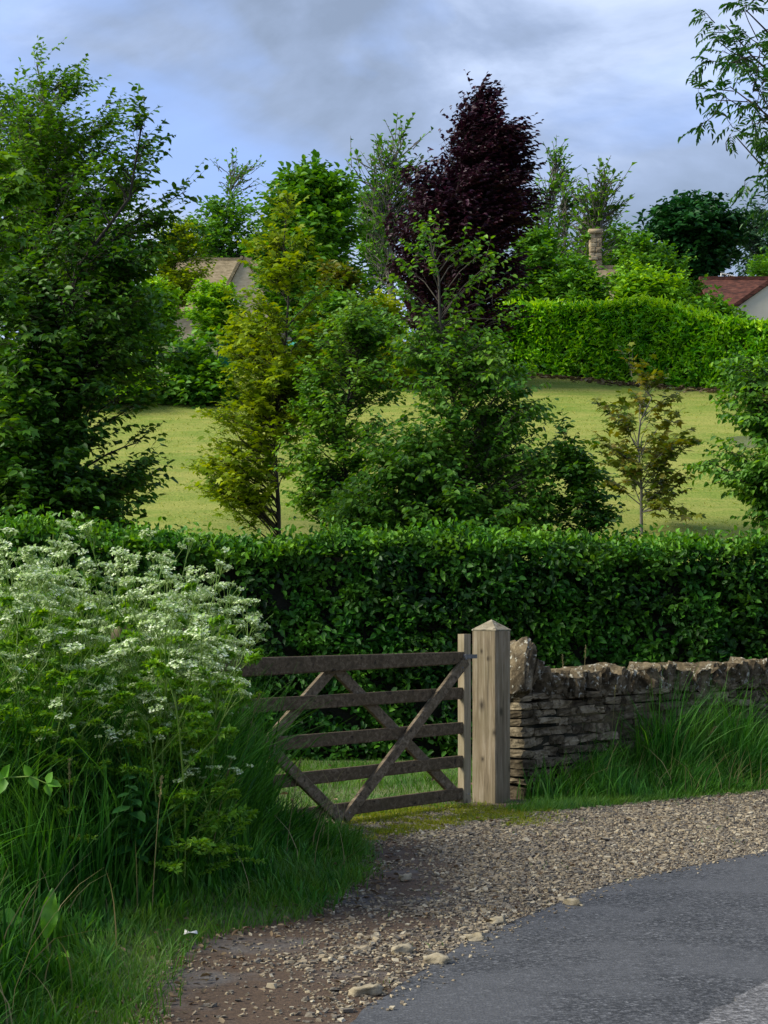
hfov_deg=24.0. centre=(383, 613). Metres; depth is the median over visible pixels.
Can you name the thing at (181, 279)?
shrub
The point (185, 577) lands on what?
cow parsley
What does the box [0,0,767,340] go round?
sky
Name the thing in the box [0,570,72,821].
cow parsley
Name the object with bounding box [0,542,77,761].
cow parsley
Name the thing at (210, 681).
cow parsley
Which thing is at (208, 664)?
cow parsley
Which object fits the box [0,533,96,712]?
cow parsley
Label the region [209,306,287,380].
shrub
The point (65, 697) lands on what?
cow parsley
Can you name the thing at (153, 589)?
cow parsley
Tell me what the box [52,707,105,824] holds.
nettle
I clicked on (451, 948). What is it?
road grit
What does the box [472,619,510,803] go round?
gate post
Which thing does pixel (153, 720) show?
cow parsley
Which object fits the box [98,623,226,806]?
cow parsley
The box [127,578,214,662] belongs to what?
cow parsley
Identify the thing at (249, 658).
cow parsley
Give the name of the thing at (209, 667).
cow parsley
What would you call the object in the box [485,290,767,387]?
laurel hedge
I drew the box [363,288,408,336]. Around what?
shrub
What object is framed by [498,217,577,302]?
shrub
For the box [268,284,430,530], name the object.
elm sapling
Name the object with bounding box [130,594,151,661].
cow parsley
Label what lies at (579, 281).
shrub
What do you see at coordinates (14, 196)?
maple sapling
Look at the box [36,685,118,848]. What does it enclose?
cow parsley
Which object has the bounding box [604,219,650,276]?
background tree
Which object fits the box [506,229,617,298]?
ivy cottage
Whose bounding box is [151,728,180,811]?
nettle
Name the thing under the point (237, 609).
cow parsley
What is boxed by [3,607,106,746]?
cow parsley
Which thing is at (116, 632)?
fence post
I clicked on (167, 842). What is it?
nettle
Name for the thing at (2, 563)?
cow parsley
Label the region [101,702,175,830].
cow parsley
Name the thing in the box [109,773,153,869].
nettle
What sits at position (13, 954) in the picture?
tall grass
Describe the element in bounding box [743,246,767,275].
shrub
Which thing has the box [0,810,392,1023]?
fringe grass
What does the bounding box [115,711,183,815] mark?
cow parsley
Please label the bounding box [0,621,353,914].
clump grass
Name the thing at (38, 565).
cow parsley
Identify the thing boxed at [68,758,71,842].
grass stalk
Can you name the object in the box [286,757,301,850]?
grass stalk
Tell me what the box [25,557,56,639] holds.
cow parsley
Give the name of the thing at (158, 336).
shrub
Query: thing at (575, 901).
loose stone
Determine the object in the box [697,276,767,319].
tiled house
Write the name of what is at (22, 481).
beech sapling
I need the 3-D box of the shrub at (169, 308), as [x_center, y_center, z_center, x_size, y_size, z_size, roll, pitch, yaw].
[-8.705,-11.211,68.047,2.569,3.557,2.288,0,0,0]
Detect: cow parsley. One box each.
[0,518,73,681]
[0,527,51,606]
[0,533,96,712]
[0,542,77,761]
[0,550,59,648]
[0,550,82,738]
[0,551,16,663]
[0,561,58,627]
[0,564,47,761]
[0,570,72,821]
[0,571,78,687]
[0,602,49,701]
[0,619,38,697]
[1,681,28,745]
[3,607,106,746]
[7,619,117,841]
[20,550,95,641]
[23,575,119,696]
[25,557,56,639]
[29,658,96,731]
[31,582,113,664]
[33,673,100,749]
[35,627,135,838]
[36,541,127,724]
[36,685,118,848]
[39,585,91,645]
[41,588,137,689]
[47,590,109,663]
[57,568,80,607]
[67,594,102,645]
[69,592,174,716]
[72,511,177,705]
[81,592,175,668]
[91,583,189,671]
[95,681,148,770]
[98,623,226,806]
[98,647,207,874]
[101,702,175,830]
[104,619,183,707]
[106,642,207,873]
[111,528,196,676]
[111,565,200,665]
[112,579,189,628]
[115,576,227,845]
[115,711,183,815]
[120,547,232,832]
[121,602,251,893]
[121,653,225,837]
[124,677,186,757]
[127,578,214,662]
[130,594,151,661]
[130,618,190,683]
[131,602,237,702]
[134,558,206,630]
[143,636,208,718]
[145,621,229,715]
[155,572,240,702]
[156,633,232,735]
[164,727,265,870]
[166,565,227,696]
[168,636,245,745]
[169,643,237,725]
[169,759,253,888]
[171,598,272,859]
[172,587,243,655]
[177,641,233,728]
[183,624,244,723]
[186,568,270,711]
[189,582,255,665]
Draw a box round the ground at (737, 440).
[3,340,766,1023]
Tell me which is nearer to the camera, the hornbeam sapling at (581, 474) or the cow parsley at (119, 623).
the cow parsley at (119, 623)
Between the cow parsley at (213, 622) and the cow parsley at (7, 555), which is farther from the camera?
the cow parsley at (7, 555)
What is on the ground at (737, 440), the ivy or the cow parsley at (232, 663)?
the cow parsley at (232, 663)
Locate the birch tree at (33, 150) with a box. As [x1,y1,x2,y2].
[0,35,187,347]
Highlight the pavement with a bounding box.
[699,979,767,1023]
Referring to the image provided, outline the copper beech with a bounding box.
[378,69,553,387]
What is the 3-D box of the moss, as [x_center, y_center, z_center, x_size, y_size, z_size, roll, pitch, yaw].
[0.253,1.525,13.528,3.091,0.049,2.127,0,0,-44]
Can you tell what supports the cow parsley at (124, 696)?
on the ground at (737, 440)
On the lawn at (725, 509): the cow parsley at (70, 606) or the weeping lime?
the weeping lime
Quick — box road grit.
[318,847,766,1010]
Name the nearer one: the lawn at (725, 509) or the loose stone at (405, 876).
the loose stone at (405, 876)
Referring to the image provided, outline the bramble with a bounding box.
[0,764,61,795]
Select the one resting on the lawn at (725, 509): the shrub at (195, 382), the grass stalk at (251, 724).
the shrub at (195, 382)
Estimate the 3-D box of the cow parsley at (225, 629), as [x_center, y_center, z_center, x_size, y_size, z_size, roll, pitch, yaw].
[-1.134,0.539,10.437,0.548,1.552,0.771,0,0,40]
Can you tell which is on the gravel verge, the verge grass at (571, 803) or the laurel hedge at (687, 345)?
the verge grass at (571, 803)
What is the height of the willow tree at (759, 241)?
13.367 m
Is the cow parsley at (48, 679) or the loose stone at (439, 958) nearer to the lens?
the loose stone at (439, 958)
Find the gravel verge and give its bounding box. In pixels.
[127,793,767,1023]
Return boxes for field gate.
[183,628,476,823]
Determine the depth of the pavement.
6.85 m
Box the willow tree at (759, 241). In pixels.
[727,194,767,275]
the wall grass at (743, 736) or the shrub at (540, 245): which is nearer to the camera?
the wall grass at (743, 736)
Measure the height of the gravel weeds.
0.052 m
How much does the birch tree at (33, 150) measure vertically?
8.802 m
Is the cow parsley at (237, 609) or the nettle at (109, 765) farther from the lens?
the cow parsley at (237, 609)
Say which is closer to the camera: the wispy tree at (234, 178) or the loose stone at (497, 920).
the loose stone at (497, 920)
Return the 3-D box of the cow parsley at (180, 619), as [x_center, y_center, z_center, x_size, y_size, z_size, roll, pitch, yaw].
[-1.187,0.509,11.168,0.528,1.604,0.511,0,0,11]
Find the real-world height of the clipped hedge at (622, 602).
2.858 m
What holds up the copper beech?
on the lawn at (725, 509)
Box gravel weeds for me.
[302,802,739,982]
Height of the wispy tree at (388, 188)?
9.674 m
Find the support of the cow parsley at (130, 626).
on the ground at (737, 440)
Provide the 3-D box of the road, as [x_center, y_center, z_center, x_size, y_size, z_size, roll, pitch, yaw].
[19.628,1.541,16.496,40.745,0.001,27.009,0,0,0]
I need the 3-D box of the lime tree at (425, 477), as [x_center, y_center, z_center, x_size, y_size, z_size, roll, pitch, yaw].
[0.905,-1.994,22.524,3.503,6.204,2.915,0,0,0]
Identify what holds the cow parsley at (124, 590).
on the ground at (737, 440)
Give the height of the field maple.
6.423 m
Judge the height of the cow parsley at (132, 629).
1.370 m
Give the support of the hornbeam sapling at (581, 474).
on the lawn at (725, 509)
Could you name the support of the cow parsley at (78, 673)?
on the ground at (737, 440)
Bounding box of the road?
[350,850,767,1023]
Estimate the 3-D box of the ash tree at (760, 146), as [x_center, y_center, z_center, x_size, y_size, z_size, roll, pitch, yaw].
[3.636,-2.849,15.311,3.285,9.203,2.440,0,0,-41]
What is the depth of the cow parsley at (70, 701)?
9.87 m
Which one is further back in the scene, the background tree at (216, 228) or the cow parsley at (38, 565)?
the background tree at (216, 228)
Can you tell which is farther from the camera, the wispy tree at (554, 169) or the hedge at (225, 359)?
the wispy tree at (554, 169)
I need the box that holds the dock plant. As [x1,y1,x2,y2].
[0,888,69,959]
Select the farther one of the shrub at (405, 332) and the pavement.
the shrub at (405, 332)
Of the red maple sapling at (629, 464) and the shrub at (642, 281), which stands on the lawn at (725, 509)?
the red maple sapling at (629, 464)
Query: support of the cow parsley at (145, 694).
on the ground at (737, 440)
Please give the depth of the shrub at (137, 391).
45.44 m
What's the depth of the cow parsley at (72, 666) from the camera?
9.86 m
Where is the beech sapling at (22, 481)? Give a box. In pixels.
[0,362,165,547]
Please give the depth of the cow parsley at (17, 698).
9.35 m
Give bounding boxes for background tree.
[156,185,266,274]
[339,188,396,300]
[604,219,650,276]
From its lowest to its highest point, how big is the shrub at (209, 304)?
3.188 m
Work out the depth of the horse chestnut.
83.79 m
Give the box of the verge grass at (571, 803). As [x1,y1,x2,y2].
[499,779,767,813]
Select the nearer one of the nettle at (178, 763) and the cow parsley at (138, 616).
the nettle at (178, 763)
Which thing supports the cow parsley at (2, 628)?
on the ground at (737, 440)
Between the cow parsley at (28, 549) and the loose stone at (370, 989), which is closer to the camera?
the loose stone at (370, 989)
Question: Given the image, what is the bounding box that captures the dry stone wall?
[510,636,767,798]
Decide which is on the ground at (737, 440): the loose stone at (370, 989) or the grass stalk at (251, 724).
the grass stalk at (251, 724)
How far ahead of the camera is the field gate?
13.55 m
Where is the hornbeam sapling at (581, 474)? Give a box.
[540,408,648,543]
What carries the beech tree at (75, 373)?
on the ground at (737, 440)
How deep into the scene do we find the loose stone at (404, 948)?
8.18 m
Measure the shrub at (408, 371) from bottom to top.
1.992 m
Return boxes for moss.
[339,801,572,840]
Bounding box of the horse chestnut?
[631,189,759,295]
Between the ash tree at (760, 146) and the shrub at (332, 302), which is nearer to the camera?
the ash tree at (760, 146)
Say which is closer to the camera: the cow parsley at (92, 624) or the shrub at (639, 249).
the cow parsley at (92, 624)
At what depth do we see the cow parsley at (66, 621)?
9.50 m
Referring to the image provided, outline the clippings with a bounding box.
[507,371,762,394]
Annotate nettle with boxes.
[0,721,39,803]
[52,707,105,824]
[53,727,83,800]
[94,717,135,839]
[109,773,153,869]
[119,739,172,883]
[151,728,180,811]
[166,778,209,860]
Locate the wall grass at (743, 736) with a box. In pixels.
[516,661,767,800]
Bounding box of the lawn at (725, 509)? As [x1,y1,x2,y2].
[80,375,767,564]
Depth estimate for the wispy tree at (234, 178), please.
101.52 m
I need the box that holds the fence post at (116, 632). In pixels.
[110,626,131,661]
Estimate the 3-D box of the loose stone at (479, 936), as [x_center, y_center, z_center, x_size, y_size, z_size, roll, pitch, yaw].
[0.432,1.527,8.514,0.116,0.055,0.078,0,0,30]
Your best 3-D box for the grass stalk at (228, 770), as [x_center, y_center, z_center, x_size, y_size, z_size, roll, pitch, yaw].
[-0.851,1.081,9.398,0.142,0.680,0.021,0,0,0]
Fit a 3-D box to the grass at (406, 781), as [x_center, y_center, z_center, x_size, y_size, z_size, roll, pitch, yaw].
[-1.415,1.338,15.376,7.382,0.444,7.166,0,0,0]
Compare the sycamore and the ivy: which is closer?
the sycamore
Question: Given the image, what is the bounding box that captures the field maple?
[180,181,364,538]
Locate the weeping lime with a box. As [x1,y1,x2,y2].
[682,350,767,530]
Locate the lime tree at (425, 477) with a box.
[315,208,599,559]
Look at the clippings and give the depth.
49.69 m
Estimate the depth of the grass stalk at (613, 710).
15.80 m
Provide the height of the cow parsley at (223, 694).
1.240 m
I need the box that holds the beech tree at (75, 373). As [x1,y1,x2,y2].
[0,82,208,546]
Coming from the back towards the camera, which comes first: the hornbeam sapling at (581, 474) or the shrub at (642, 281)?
the shrub at (642, 281)
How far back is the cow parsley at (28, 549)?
11.11 m
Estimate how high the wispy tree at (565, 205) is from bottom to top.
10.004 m
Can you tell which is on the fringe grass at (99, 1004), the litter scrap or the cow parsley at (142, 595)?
the litter scrap
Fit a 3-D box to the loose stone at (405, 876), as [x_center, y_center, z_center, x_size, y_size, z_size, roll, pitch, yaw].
[0.122,1.524,10.421,0.083,0.050,0.070,0,0,0]
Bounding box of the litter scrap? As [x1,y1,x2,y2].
[184,930,197,934]
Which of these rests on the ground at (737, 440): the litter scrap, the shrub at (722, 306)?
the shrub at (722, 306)
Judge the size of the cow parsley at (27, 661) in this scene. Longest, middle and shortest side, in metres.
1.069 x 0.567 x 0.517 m
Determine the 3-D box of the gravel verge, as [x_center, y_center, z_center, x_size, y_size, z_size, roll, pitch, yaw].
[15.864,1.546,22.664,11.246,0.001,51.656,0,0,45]
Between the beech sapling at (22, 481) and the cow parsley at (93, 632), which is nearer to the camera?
the cow parsley at (93, 632)
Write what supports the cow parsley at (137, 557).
on the ground at (737, 440)
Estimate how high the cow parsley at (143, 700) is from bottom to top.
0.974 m
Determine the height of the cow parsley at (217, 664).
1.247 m
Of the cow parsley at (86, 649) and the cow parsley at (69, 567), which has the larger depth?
the cow parsley at (69, 567)
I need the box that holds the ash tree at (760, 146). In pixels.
[678,0,767,236]
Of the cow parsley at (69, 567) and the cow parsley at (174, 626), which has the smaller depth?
the cow parsley at (174, 626)
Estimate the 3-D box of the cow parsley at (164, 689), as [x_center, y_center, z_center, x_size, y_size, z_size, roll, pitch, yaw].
[-1.161,0.591,9.166,0.590,1.566,0.573,0,0,-33]
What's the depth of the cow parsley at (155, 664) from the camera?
9.01 m
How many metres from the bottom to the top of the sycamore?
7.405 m
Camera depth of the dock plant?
7.35 m
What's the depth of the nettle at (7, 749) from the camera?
9.00 m
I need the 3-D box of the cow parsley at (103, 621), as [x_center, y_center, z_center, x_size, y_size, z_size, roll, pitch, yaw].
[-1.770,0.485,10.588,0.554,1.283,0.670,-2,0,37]
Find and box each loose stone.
[348,983,383,996]
[391,943,415,954]
[398,873,411,881]
[423,952,451,964]
[463,932,487,941]
[490,915,505,924]
[562,897,581,905]
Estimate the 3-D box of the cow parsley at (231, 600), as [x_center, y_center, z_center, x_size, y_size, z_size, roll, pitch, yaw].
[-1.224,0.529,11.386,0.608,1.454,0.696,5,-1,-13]
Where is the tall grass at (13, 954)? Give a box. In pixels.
[0,654,374,1023]
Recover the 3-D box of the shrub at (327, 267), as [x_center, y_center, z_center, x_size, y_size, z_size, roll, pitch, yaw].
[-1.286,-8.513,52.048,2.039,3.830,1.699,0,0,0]
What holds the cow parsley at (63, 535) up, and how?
on the ground at (737, 440)
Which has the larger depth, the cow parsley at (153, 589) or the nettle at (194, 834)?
the cow parsley at (153, 589)
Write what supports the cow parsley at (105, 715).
on the ground at (737, 440)
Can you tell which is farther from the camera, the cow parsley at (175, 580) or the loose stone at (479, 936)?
the cow parsley at (175, 580)
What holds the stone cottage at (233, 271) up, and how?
on the ground at (737, 440)
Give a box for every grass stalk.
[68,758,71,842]
[152,775,163,908]
[214,759,231,839]
[236,695,259,798]
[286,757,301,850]
[610,686,615,759]
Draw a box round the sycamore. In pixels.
[237,149,397,329]
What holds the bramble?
on the ground at (737, 440)
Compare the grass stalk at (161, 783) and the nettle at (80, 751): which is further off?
the nettle at (80, 751)
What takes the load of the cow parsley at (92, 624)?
on the ground at (737, 440)
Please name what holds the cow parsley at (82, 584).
on the ground at (737, 440)
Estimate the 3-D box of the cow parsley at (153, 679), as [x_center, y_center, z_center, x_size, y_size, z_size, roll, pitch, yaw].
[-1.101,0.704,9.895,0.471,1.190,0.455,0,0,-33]
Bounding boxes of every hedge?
[0,503,767,760]
[217,334,433,379]
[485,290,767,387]
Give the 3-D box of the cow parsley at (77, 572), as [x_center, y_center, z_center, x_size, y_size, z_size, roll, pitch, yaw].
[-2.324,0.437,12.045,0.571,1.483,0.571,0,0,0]
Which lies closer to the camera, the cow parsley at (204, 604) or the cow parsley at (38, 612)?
the cow parsley at (38, 612)
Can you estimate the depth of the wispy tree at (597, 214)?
69.62 m
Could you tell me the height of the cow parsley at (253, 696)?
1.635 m
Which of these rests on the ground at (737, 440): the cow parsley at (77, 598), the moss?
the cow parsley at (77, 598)
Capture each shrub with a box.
[57,349,171,405]
[78,277,180,372]
[139,216,217,323]
[141,268,185,345]
[153,325,246,408]
[178,275,245,341]
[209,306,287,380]
[276,283,388,378]
[306,255,373,304]
[350,335,419,388]
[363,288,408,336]
[396,309,517,376]
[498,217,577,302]
[538,243,618,303]
[603,226,715,307]
[604,254,694,306]
[677,286,756,319]
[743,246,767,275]
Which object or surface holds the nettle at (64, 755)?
on the ground at (737, 440)
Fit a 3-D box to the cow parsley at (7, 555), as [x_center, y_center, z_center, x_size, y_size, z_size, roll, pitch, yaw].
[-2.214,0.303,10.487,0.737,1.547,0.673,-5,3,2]
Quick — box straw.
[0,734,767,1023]
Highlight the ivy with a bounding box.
[576,230,597,270]
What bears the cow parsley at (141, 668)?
on the ground at (737, 440)
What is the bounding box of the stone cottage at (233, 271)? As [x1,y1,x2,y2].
[169,253,294,340]
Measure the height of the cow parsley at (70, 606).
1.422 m
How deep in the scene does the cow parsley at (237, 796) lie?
9.38 m
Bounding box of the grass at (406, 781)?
[265,755,475,823]
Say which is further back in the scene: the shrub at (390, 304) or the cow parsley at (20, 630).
the shrub at (390, 304)
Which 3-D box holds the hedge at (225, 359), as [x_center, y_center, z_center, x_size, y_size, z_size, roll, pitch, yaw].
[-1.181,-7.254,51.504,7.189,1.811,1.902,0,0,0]
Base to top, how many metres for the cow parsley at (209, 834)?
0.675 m
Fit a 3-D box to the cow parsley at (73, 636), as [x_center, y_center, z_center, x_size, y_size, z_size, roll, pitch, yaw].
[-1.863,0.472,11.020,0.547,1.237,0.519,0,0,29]
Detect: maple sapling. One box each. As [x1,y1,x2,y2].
[0,137,59,441]
[582,342,706,533]
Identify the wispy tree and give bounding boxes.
[192,147,265,257]
[345,112,436,300]
[526,135,583,259]
[542,172,594,259]
[556,156,636,274]
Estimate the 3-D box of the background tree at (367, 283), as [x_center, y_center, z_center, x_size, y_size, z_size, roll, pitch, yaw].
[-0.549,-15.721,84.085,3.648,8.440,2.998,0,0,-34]
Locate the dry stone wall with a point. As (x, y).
(546, 718)

